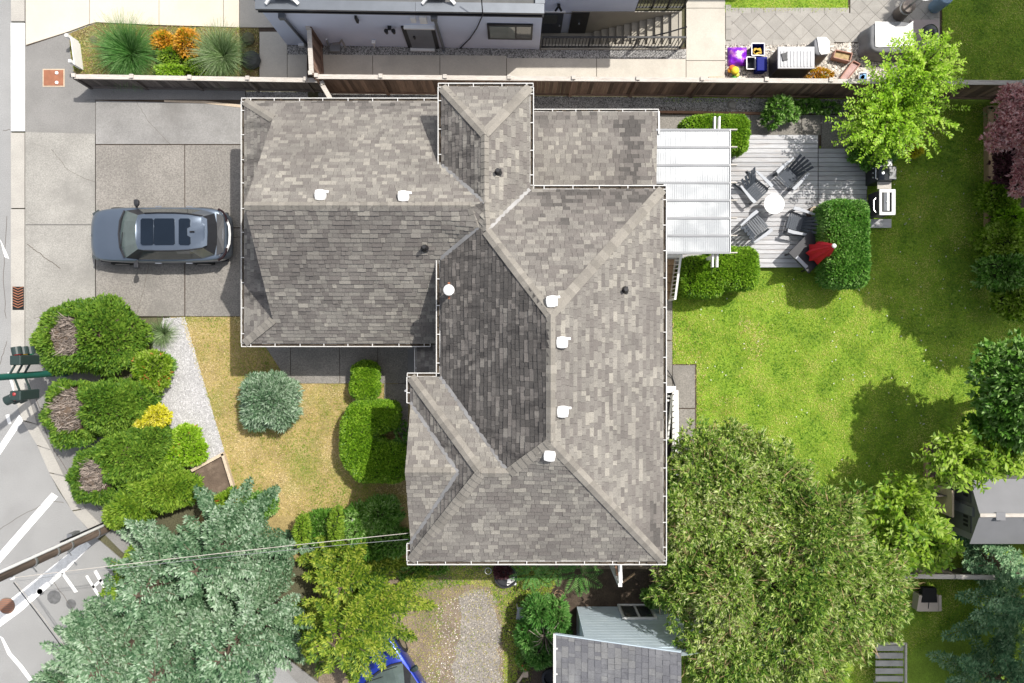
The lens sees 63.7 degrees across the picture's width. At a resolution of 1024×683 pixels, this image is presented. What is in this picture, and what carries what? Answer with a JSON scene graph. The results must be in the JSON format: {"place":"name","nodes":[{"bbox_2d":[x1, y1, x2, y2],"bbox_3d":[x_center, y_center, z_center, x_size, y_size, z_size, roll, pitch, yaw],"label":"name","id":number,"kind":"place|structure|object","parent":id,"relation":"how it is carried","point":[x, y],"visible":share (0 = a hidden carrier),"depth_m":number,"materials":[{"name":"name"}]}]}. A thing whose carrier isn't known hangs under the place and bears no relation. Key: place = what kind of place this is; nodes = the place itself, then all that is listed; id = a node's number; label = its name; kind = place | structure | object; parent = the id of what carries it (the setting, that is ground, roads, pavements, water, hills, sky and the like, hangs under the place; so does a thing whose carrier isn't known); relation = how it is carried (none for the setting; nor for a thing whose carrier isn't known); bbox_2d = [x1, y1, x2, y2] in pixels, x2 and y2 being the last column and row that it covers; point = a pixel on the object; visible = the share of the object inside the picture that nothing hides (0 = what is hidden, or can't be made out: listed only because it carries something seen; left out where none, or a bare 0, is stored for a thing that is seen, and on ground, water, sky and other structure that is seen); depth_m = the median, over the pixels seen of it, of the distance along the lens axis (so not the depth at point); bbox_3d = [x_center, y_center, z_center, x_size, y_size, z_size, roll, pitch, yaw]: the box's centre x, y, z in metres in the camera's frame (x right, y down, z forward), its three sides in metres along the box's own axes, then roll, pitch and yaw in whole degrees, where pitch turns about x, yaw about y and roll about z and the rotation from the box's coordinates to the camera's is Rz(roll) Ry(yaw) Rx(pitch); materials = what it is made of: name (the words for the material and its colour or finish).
{"place":"outdoors","nodes":[
{"label":"outdoors","id":0,"kind":"place"},
{"bbox_2d":[26,0,239,45],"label":"neighbour driveway","id":1,"kind":"structure","parent":0,"point":[47,19],"depth_m":28.95,"materials":[{"name":"concrete"}]},
{"bbox_2d":[0,0,296,682],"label":"street","id":2,"kind":"structure","parent":0,"point":[27,483],"depth_m":29.00,"materials":[{"name":"grey asphalt"}]},
{"bbox_2d":[0,240,104,682],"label":"road marking","id":3,"kind":"object","parent":2,"relation":"on","point":[66,562],"visible":0.87,"depth_m":29.00,"materials":[{"name":"paint"}]},
{"bbox_2d":[29,599,139,682],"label":"blue spruce","id":4,"kind":"object","parent":2,"relation":"on","point":[49,675],"visible":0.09,"depth_m":27.56,"materials":[{"name":"green plant"}]},
{"bbox_2d":[11,0,317,682],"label":"sidewalk","id":5,"kind":"structure","parent":0,"point":[53,177],"depth_m":28.96,"materials":[{"name":"concrete"}]},
{"bbox_2d":[0,346,68,404],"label":"traffic signal","id":6,"kind":"object","parent":5,"relation":"on","point":[22,356],"visible":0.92,"depth_m":25.90,"materials":[{"name":"green metal"}]},
{"bbox_2d":[0,522,111,581],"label":"utility pole","id":7,"kind":"object","parent":5,"relation":"on","point":[73,539],"visible":0.94,"depth_m":25.50,"materials":[{"name":"brown wood"}]},
{"bbox_2d":[64,424,172,506],"bbox_3d":[-13.383,4.125,28.049,4.067,1.972,2.388,-27,90,0],"label":"clipped conifer","id":8,"kind":"object","parent":5,"relation":"on","point":[103,469],"visible":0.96,"depth_m":27.56,"materials":[{"name":"green plant"}]},
{"bbox_2d":[85,86,245,316],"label":"driveway","id":9,"kind":"structure","parent":0,"point":[167,148],"depth_m":28.94,"materials":[{"name":"concrete"}]},
{"bbox_2d":[90,199,232,268],"bbox_3d":[-12.017,-3.630,28.070,4.864,1.740,2.340,0,90,0],"label":"parked suv","id":10,"kind":"object","parent":9,"relation":"on","point":[135,236],"visible":1,"depth_m":27.72,"materials":[{"name":"grey paint"}]},
{"bbox_2d":[71,73,323,92],"bbox_3d":[-10.635,-8.873,28.348,8.361,1.255,0.175,1,90,0],"label":"wooden fence","id":11,"kind":"object","parent":9,"relation":"on","point":[203,83],"visible":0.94,"depth_m":28.23,"materials":[{"name":"wood"}]},
{"bbox_2d":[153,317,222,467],"bbox_3d":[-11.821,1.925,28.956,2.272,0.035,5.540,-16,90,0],"label":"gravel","id":12,"kind":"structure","parent":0,"point":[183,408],"depth_m":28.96,"materials":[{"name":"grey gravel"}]},
{"bbox_2d":[153,317,224,470],"bbox_3d":[-11.841,1.941,29.000,2.243,0.060,5.501,-17,90,0],"label":"gravel bed","id":13,"kind":"object","parent":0,"point":[188,373],"visible":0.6,"depth_m":28.97,"materials":[{"name":"grey gravel"}]},
{"bbox_2d":[131,402,172,428],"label":"yellow shrub","id":14,"kind":"object","parent":13,"relation":"on","point":[160,415],"visible":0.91,"depth_m":27.90,"materials":[{"name":"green plant"}]},
{"bbox_2d":[130,348,174,393],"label":"flowering shrub","id":15,"kind":"object","parent":13,"relation":"on","point":[151,370],"visible":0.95,"depth_m":28.01,"materials":[{"name":"green plant"}]},
{"bbox_2d":[162,422,208,466],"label":"yellow green shrub","id":16,"kind":"object","parent":13,"relation":"on","point":[188,448],"visible":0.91,"depth_m":28.31,"materials":[{"name":"green plant"}]},
{"bbox_2d":[171,317,409,561],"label":"front lawn","id":17,"kind":"structure","parent":0,"point":[284,521],"depth_m":28.98,"materials":[{"name":"plant"}]},
{"bbox_2d":[191,452,235,495],"bbox_3d":[-10.460,4.775,28.880,1.264,0.200,1.518,-17,90,0],"label":"timber bed","id":18,"kind":"object","parent":17,"relation":"on","point":[216,472],"visible":0.74,"depth_m":28.95,"materials":[{"name":"soil"}]},
{"bbox_2d":[159,476,315,613],"bbox_3d":[-9.234,6.703,26.735,4.570,4.531,4.437,40,90,0],"label":"blue spruce","id":19,"kind":"object","parent":17,"relation":"on","point":[239,527],"visible":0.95,"depth_m":26.52,"materials":[{"name":"green plant"}]},
{"bbox_2d":[237,368,304,432],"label":"globe spruce","id":20,"kind":"object","parent":17,"relation":"on","point":[271,399],"visible":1,"depth_m":27.78,"materials":[{"name":"green plant"}]},
{"bbox_2d":[326,504,346,548],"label":"clipped column","id":21,"kind":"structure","parent":17,"relation":"on","point":[335,526],"depth_m":27.55,"materials":[{"name":"green plant"}]},
{"bbox_2d":[348,359,381,400],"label":"hedge","id":22,"kind":"object","parent":17,"relation":"on","point":[365,383],"visible":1,"depth_m":28.11,"materials":[{"name":"green plant"}]},
{"bbox_2d":[339,398,406,484],"bbox_3d":[-4.703,3.415,28.290,2.498,1.494,2.976,0,90,0],"label":"hedge","id":23,"kind":"object","parent":17,"relation":"on","point":[368,453],"visible":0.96,"depth_m":27.74,"materials":[{"name":"green plant"}]},
{"bbox_2d":[342,493,407,549],"bbox_3d":[-4.882,6.104,28.233,2.464,1.594,1.742,-26,90,0],"label":"rhododendron","id":24,"kind":"object","parent":17,"relation":"on","point":[383,514],"visible":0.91,"depth_m":27.82,"materials":[{"name":"green plant"}]},
{"bbox_2d":[357,525,409,561],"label":"dark shrub","id":25,"kind":"object","parent":17,"relation":"on","point":[388,547],"visible":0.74,"depth_m":28.06,"materials":[{"name":"green plant"}]},
{"bbox_2d":[266,347,407,442],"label":"front walk","id":26,"kind":"structure","parent":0,"point":[316,364],"depth_m":28.95,"materials":[{"name":"concrete"}]},
{"bbox_2d":[246,91,437,97],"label":"gravel","id":27,"kind":"structure","parent":0,"point":[261,94],"depth_m":29.04,"materials":[{"name":"grey gravel"}]},
{"bbox_2d":[12,0,725,680],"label":"ground","id":28,"kind":"structure","parent":0,"point":[168,520],"depth_m":29.05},
{"bbox_2d":[28,292,154,377],"bbox_3d":[-14.328,-0.220,27.967,4.202,2.129,2.998,0,90,0],"label":"clipped conifer","id":29,"kind":"object","parent":28,"relation":"on","point":[96,336],"visible":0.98,"depth_m":27.61,"materials":[{"name":"green plant"}]},
{"bbox_2d":[37,375,165,451],"bbox_3d":[-14.022,2.459,27.953,4.115,2.163,2.617,0,90,0],"label":"clipped conifer","id":30,"kind":"object","parent":28,"relation":"on","point":[79,413],"visible":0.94,"depth_m":27.58,"materials":[{"name":"green plant"}]},
{"bbox_2d":[50,557,177,682],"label":"blue spruce","id":31,"kind":"object","parent":28,"relation":"on","point":[98,661],"visible":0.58,"depth_m":25.71,"materials":[{"name":"green plant"}]},
{"bbox_2d":[107,459,204,526],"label":"clipped conifer","id":32,"kind":"object","parent":28,"relation":"on","point":[168,487],"visible":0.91,"depth_m":27.75,"materials":[{"name":"green plant"}]},
{"bbox_2d":[69,22,259,76],"bbox_3d":[-12.230,-10.240,29.005,6.660,0.060,1.900,0,90,0],"label":"planting bed","id":33,"kind":"object","parent":28,"relation":"on","point":[87,55],"visible":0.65,"depth_m":28.98,"materials":[{"name":"green plant"}]},
{"bbox_2d":[83,7,162,91],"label":"ornamental grass","id":34,"kind":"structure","parent":33,"relation":"on","point":[127,51],"depth_m":28.37,"materials":[{"name":"green plant"}]},
{"bbox_2d":[172,26,201,60],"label":"orange shrub","id":35,"kind":"object","parent":33,"relation":"on","point":[182,36],"visible":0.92,"depth_m":28.34,"materials":[{"name":"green plant"}]},
{"bbox_2d":[184,16,256,89],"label":"ornamental grass","id":36,"kind":"object","parent":33,"relation":"on","point":[220,54],"depth_m":28.48,"materials":[{"name":"green plant"}]},
{"bbox_2d":[103,518,243,628],"bbox_3d":[-11.294,8.033,26.822,5.042,4.355,4.701,0,90,0],"label":"blue spruce","id":37,"kind":"object","parent":28,"relation":"on","point":[141,586],"visible":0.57,"depth_m":25.83,"materials":[{"name":"green plant"}]},
{"bbox_2d":[118,582,289,682],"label":"blue spruce","id":38,"kind":"object","parent":28,"relation":"on","point":[173,665],"visible":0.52,"depth_m":24.90,"materials":[{"name":"green plant"}]},
{"bbox_2d":[179,529,315,682],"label":"blue spruce","id":39,"kind":"object","parent":28,"relation":"on","point":[228,642],"visible":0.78,"depth_m":25.72,"materials":[{"name":"green plant"}]},
{"bbox_2d":[254,0,681,52],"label":"house","id":40,"kind":"structure","parent":28,"relation":"on","point":[415,25],"depth_m":27.61,"materials":[{"name":"paint"}]},
{"bbox_2d":[401,25,438,51],"bbox_3d":[-3.084,-10.258,28.001,1.112,2.141,0.150,1,90,0],"label":"door","id":41,"kind":"structure","parent":40,"relation":"in","point":[420,38],"depth_m":27.88,"materials":[{"name":"white paint"}]},
{"bbox_2d":[487,23,532,39],"bbox_3d":[-0.066,-10.242,27.287,1.488,1.298,0.072,1,90,0],"label":"window","id":42,"kind":"structure","parent":40,"relation":"in","point":[497,31],"depth_m":27.15,"materials":[{"name":"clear glass"}]},
{"bbox_2d":[241,83,666,564],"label":"house","id":43,"kind":"structure","parent":0,"point":[503,246],"depth_m":23.59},
{"bbox_2d":[451,589,501,682],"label":"gravel track","id":44,"kind":"structure","parent":0,"point":[478,652],"depth_m":28.98,"materials":[{"name":"beige gravel"}]},
{"bbox_2d":[240,0,724,77],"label":"neighbour path","id":45,"kind":"structure","parent":0,"point":[705,39],"depth_m":28.95,"materials":[{"name":"concrete"}]},
{"bbox_2d":[306,26,323,78],"bbox_3d":[-6.668,-9.610,28.067,0.175,1.815,1.632,-3,90,0],"label":"wooden fence","id":46,"kind":"object","parent":45,"relation":"on","point":[315,52],"visible":0.86,"depth_m":27.76,"materials":[{"name":"brown wood"}]},
{"bbox_2d":[541,26,686,48],"bbox_3d":[3.490,-10.507,28.479,4.934,1.042,0.434,0,90,0],"label":"metal railing","id":47,"kind":"object","parent":45,"relation":"on","point":[624,37],"visible":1,"depth_m":28.35,"materials":[{"name":"metal"}]},
{"bbox_2d":[287,45,685,58],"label":"gravel","id":48,"kind":"structure","parent":0,"point":[532,53],"depth_m":28.96,"materials":[{"name":"grey gravel"}]},
{"bbox_2d":[318,563,660,682],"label":"side yard","id":49,"kind":"structure","parent":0,"point":[337,675],"depth_m":28.98,"materials":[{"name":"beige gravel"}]},
{"bbox_2d":[295,534,406,629],"bbox_3d":[-5.809,8.188,27.715,3.794,2.571,3.509,25,90,0],"label":"golden cypress","id":50,"kind":"object","parent":49,"relation":"on","point":[345,568],"visible":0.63,"depth_m":27.57,"materials":[{"name":"green plant"}]},
{"bbox_2d":[281,545,438,682],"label":"golden cypress","id":51,"kind":"object","parent":49,"relation":"on","point":[330,636],"visible":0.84,"depth_m":26.70,"materials":[{"name":"green plant"}]},
{"bbox_2d":[358,631,426,682],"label":"parked car","id":52,"kind":"object","parent":49,"relation":"on","point":[404,669],"visible":0.38,"depth_m":27.92,"materials":[{"name":"blue paint"}]},
{"bbox_2d":[399,565,560,682],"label":"house side grass","id":53,"kind":"structure","parent":49,"relation":"on","point":[497,599],"depth_m":28.95,"materials":[{"name":"green plant"}]},
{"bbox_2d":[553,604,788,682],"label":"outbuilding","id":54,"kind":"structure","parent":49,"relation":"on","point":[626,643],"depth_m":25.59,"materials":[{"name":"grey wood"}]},
{"bbox_2d":[501,569,668,682],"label":"planting soil","id":55,"kind":"structure","parent":0,"point":[610,593],"depth_m":28.97,"materials":[{"name":"brown soil"}]},
{"bbox_2d":[512,591,573,671],"bbox_3d":[1.060,9.859,28.058,2.172,1.954,2.800,0,90,0],"label":"bushy shrub","id":56,"kind":"object","parent":55,"relation":"on","point":[538,607],"visible":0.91,"depth_m":27.58,"materials":[{"name":"green plant"}]},
{"bbox_2d":[667,300,696,481],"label":"side path","id":57,"kind":"structure","parent":0,"point":[684,378],"depth_m":28.95,"materials":[{"name":"concrete"}]},
{"bbox_2d":[667,386,678,474],"bbox_3d":[5.297,3.132,28.460,0.725,1.080,3.237,0,90,0],"label":"stair canopy","id":58,"kind":"object","parent":57,"relation":"on","point":[672,415],"visible":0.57,"depth_m":28.43,"materials":[{"name":"white metal"}]},
{"bbox_2d":[534,96,847,113],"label":"gravel","id":59,"kind":"structure","parent":0,"point":[561,102],"depth_m":28.96,"materials":[{"name":"grey gravel"}]},
{"bbox_2d":[657,107,854,148],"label":"back path","id":60,"kind":"structure","parent":0,"point":[811,124],"depth_m":28.95,"materials":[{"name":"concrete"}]},
{"bbox_2d":[725,0,847,11],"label":"neighbour front grass","id":61,"kind":"structure","parent":0,"point":[803,2],"depth_m":28.97,"materials":[{"name":"green plant"}]},
{"bbox_2d":[725,42,940,78],"bbox_3d":[11.315,-9.778,28.950,7.688,0.057,1.505,0,90,0],"label":"river stone bed","id":62,"kind":"object","parent":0,"point":[834,66],"visible":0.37,"depth_m":28.96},
{"bbox_2d":[768,47,814,77],"bbox_3d":[9.604,-9.595,28.425,1.250,1.150,0.750,0,90,0],"label":"storage box","id":63,"kind":"object","parent":62,"relation":"on","point":[799,62],"visible":0.98,"depth_m":27.87,"materials":[{"name":"white plastic"}]},
{"bbox_2d":[725,0,941,53],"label":"neighbour patio","id":64,"kind":"structure","parent":0,"point":[791,26],"depth_m":28.95,"materials":[{"name":"beige tile"}]},
{"bbox_2d":[857,22,913,61],"bbox_3d":[13.013,-10.415,28.581,1.782,0.814,1.236,0,90,0],"label":"covered sofa","id":65,"kind":"object","parent":64,"relation":"on","point":[869,50],"visible":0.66,"depth_m":28.42,"materials":[{"name":"white fabric"}]},
{"bbox_2d":[875,21,913,46],"bbox_3d":[13.096,-10.503,28.176,1.408,0.045,0.904,0,90,0],"label":"white sheet","id":66,"kind":"object","parent":65,"relation":"on","point":[885,32],"visible":0.69,"depth_m":28.16,"materials":[{"name":"white fabric"}]},
{"bbox_2d":[662,97,1023,682],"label":"back lawn","id":67,"kind":"structure","parent":0,"point":[921,668],"depth_m":28.98,"materials":[{"name":"green plant"}]},
{"bbox_2d":[314,73,1023,100],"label":"wooden fence","id":68,"kind":"object","parent":67,"relation":"on","point":[750,88],"visible":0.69,"depth_m":27.84,"materials":[{"name":"brown wood"}]},
{"bbox_2d":[656,116,737,266],"bbox_3d":[5.871,-4.791,27.513,2.652,2.935,4.814,0,90,0],"label":"patio cover","id":69,"kind":"object","parent":67,"relation":"on","point":[693,172],"visible":0.97,"depth_m":26.18,"materials":[{"name":"white paint"}]},
{"bbox_2d":[675,254,724,299],"bbox_3d":[6.479,-2.198,28.223,1.716,1.554,1.593,0,90,0],"label":"hedge","id":70,"kind":"object","parent":67,"relation":"on","point":[694,282],"visible":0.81,"depth_m":27.65,"materials":[{"name":"green plant"}]},
{"bbox_2d":[677,113,750,157],"bbox_3d":[6.844,-6.978,28.122,2.499,1.798,1.440,0,90,0],"label":"hedge","id":71,"kind":"object","parent":67,"relation":"on","point":[740,136],"visible":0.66,"depth_m":27.39,"materials":[{"name":"green plant"}]},
{"bbox_2d":[705,245,760,292],"bbox_3d":[7.431,-2.466,28.130,1.908,1.776,1.633,0,90,0],"label":"hedge","id":72,"kind":"object","parent":67,"relation":"on","point":[740,270],"visible":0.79,"depth_m":27.41,"materials":[{"name":"green plant"}]},
{"bbox_2d":[760,93,801,130],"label":"climbing shrub","id":73,"kind":"object","parent":67,"relation":"on","point":[770,110],"visible":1,"depth_m":28.14,"materials":[{"name":"green plant"}]},
{"bbox_2d":[675,135,890,266],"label":"wooden deck","id":74,"kind":"structure","parent":67,"relation":"on","point":[838,175],"depth_m":28.70,"materials":[{"name":"grey wood"}]},
{"bbox_2d":[734,167,772,204],"bbox_3d":[8.264,-5.354,28.218,0.930,0.993,0.998,-43,90,0],"label":"garden chair","id":75,"kind":"object","parent":74,"relation":"on","point":[759,188],"visible":0.98,"depth_m":28.33,"materials":[{"name":"wood"}]},
{"bbox_2d":[773,154,813,191],"bbox_3d":[9.656,-5.805,28.218,0.998,0.993,0.930,-44,90,0],"label":"garden chair","id":76,"kind":"object","parent":74,"relation":"on","point":[790,175],"visible":1,"depth_m":28.28,"materials":[{"name":"wood"}]},
{"bbox_2d":[783,206,819,235],"bbox_3d":[9.968,-4.050,28.218,0.998,0.993,0.930,14,90,0],"label":"garden chair","id":77,"kind":"object","parent":74,"relation":"on","point":[802,223],"visible":0.98,"depth_m":28.33,"materials":[{"name":"wood"}]},
{"bbox_2d":[785,231,817,272],"bbox_3d":[10.099,-3.032,28.340,1.000,0.724,1.060,45,90,0],"label":"garden chair","id":78,"kind":"object","parent":74,"relation":"on","point":[797,252],"visible":0.76,"depth_m":28.00,"materials":[{"name":"black plastic"}]},
{"bbox_2d":[865,158,895,188],"bbox_3d":[12.534,-5.671,28.108,0.692,1.164,1.029,0,90,0],"label":"gas barbecue","id":79,"kind":"object","parent":74,"relation":"on","point":[879,178],"visible":0.97,"depth_m":27.86,"materials":[{"name":"black metal"}]},
{"bbox_2d":[868,189,894,217],"bbox_3d":[12.579,-4.697,28.192,0.686,0.995,0.863,0,90,0],"label":"gas barbecue","id":80,"kind":"object","parent":74,"relation":"on","point":[881,203],"visible":0.99,"depth_m":27.83,"materials":[{"name":"white metal"}]},
{"bbox_2d":[643,414,925,682],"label":"tree","id":81,"kind":"object","parent":67,"relation":"on","point":[755,601],"visible":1,"depth_m":24.23,"materials":[{"name":"green plant"}]},
{"bbox_2d":[812,197,871,290],"bbox_3d":[11.078,-3.255,27.926,1.769,2.200,3.145,0,90,0],"label":"hedge","id":82,"kind":"object","parent":67,"relation":"on","point":[844,225],"visible":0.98,"depth_m":27.04,"materials":[{"name":"green plant"}]},
{"bbox_2d":[845,137,898,172],"bbox_3d":[12.382,-6.444,28.192,1.851,1.657,1.429,0,90,0],"label":"viburnum","id":83,"kind":"object","parent":67,"relation":"on","point":[854,156],"visible":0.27,"depth_m":28.03,"materials":[{"name":"green plant"}]},
{"bbox_2d":[873,641,906,682],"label":"stairs","id":84,"kind":"structure","parent":67,"relation":"on","point":[893,647],"depth_m":28.48,"materials":[{"name":"grey wood"}]},
{"bbox_2d":[825,27,969,169],"bbox_3d":[12.320,-7.701,26.989,4.257,4.145,4.381,0,90,0],"label":"lime tree","id":85,"kind":"object","parent":67,"relation":"on","point":[893,114],"visible":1,"depth_m":25.89,"materials":[{"name":"green plant"}]},
{"bbox_2d":[864,470,964,576],"bbox_3d":[12.991,5.938,27.094,3.436,3.943,3.689,0,90,0],"label":"leafy tree","id":86,"kind":"object","parent":67,"relation":"on","point":[922,534],"visible":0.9,"depth_m":26.19,"materials":[{"name":"green plant"}]},
{"bbox_2d":[912,586,941,610],"bbox_3d":[14.398,8.916,28.712,0.866,0.535,0.820,0,90,0],"label":"storage chest","id":87,"kind":"object","parent":67,"relation":"on","point":[926,598],"visible":1,"depth_m":28.46,"materials":[{"name":"beige plastic"}]},
{"bbox_2d":[901,567,1023,579],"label":"wooden fence","id":88,"kind":"object","parent":67,"relation":"on","point":[948,573],"visible":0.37,"depth_m":27.80,"materials":[{"name":"grey wood"}]},
{"bbox_2d":[911,424,1023,493],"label":"leafy tree","id":89,"kind":"object","parent":67,"relation":"on","point":[965,457],"visible":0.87,"depth_m":25.15,"materials":[{"name":"green plant"}]},
{"bbox_2d":[925,611,1023,682],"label":"fir tree","id":90,"kind":"object","parent":67,"relation":"on","point":[1005,660],"visible":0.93,"depth_m":27.37,"materials":[{"name":"green plant"}]},
{"bbox_2d":[941,534,1023,682],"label":"fir tree","id":91,"kind":"object","parent":67,"relation":"on","point":[1013,604],"visible":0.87,"depth_m":27.58,"materials":[{"name":"green plant"}]},
{"bbox_2d":[946,475,1023,543],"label":"garden shed","id":92,"kind":"structure","parent":67,"relation":"on","point":[994,514],"depth_m":27.09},
{"bbox_2d":[959,536,1023,593],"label":"fir tree","id":93,"kind":"object","parent":67,"relation":"on","point":[1008,562],"visible":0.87,"depth_m":27.46,"materials":[{"name":"green plant"}]},
{"bbox_2d":[960,327,1023,454],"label":"leafy tree","id":94,"kind":"object","parent":67,"relation":"on","point":[998,404],"visible":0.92,"depth_m":24.57,"materials":[{"name":"green plant"}]},
{"bbox_2d":[968,217,1023,260],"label":"border shrub","id":95,"kind":"object","parent":67,"relation":"on","point":[998,235],"visible":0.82,"depth_m":27.36,"materials":[{"name":"green plant"}]},
{"bbox_2d":[972,177,1021,217],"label":"border shrub","id":96,"kind":"object","parent":67,"relation":"on","point":[991,198],"visible":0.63,"depth_m":27.72,"materials":[{"name":"green plant"}]},
{"bbox_2d":[970,249,1023,292],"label":"border shrub","id":97,"kind":"object","parent":67,"relation":"on","point":[995,273],"visible":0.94,"depth_m":27.24,"materials":[{"name":"green plant"}]},
{"bbox_2d":[983,106,1023,226],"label":"raised bed","id":98,"kind":"object","parent":67,"relation":"on","point":[988,169],"visible":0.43,"depth_m":28.62,"materials":[{"name":"soil"}]},
{"bbox_2d":[978,81,1023,198],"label":"japanese maple","id":99,"kind":"object","parent":98,"relation":"in","point":[1006,124],"visible":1,"depth_m":26.07,"materials":[{"name":"red plant"}]},
{"bbox_2d":[986,130,1021,190],"bbox_3d":[16.660,-5.917,27.763,1.984,2.636,2.452,0,90,0],"label":"plum shrub","id":100,"kind":"object","parent":98,"relation":"in","point":[1001,167],"visible":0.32,"depth_m":26.88,"materials":[{"name":"purple plant"}]},
{"bbox_2d":[989,287,1023,323],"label":"border shrub","id":101,"kind":"object","parent":67,"relation":"on","point":[1007,305],"visible":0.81,"depth_m":27.53,"materials":[{"name":"green plant"}]},
{"bbox_2d":[723,0,1023,79],"bbox_3d":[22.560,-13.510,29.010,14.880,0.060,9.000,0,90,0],"label":"neighbour back lawn","id":102,"kind":"structure","parent":0,"point":[985,46],"depth_m":28.98,"materials":[{"name":"green plant"}]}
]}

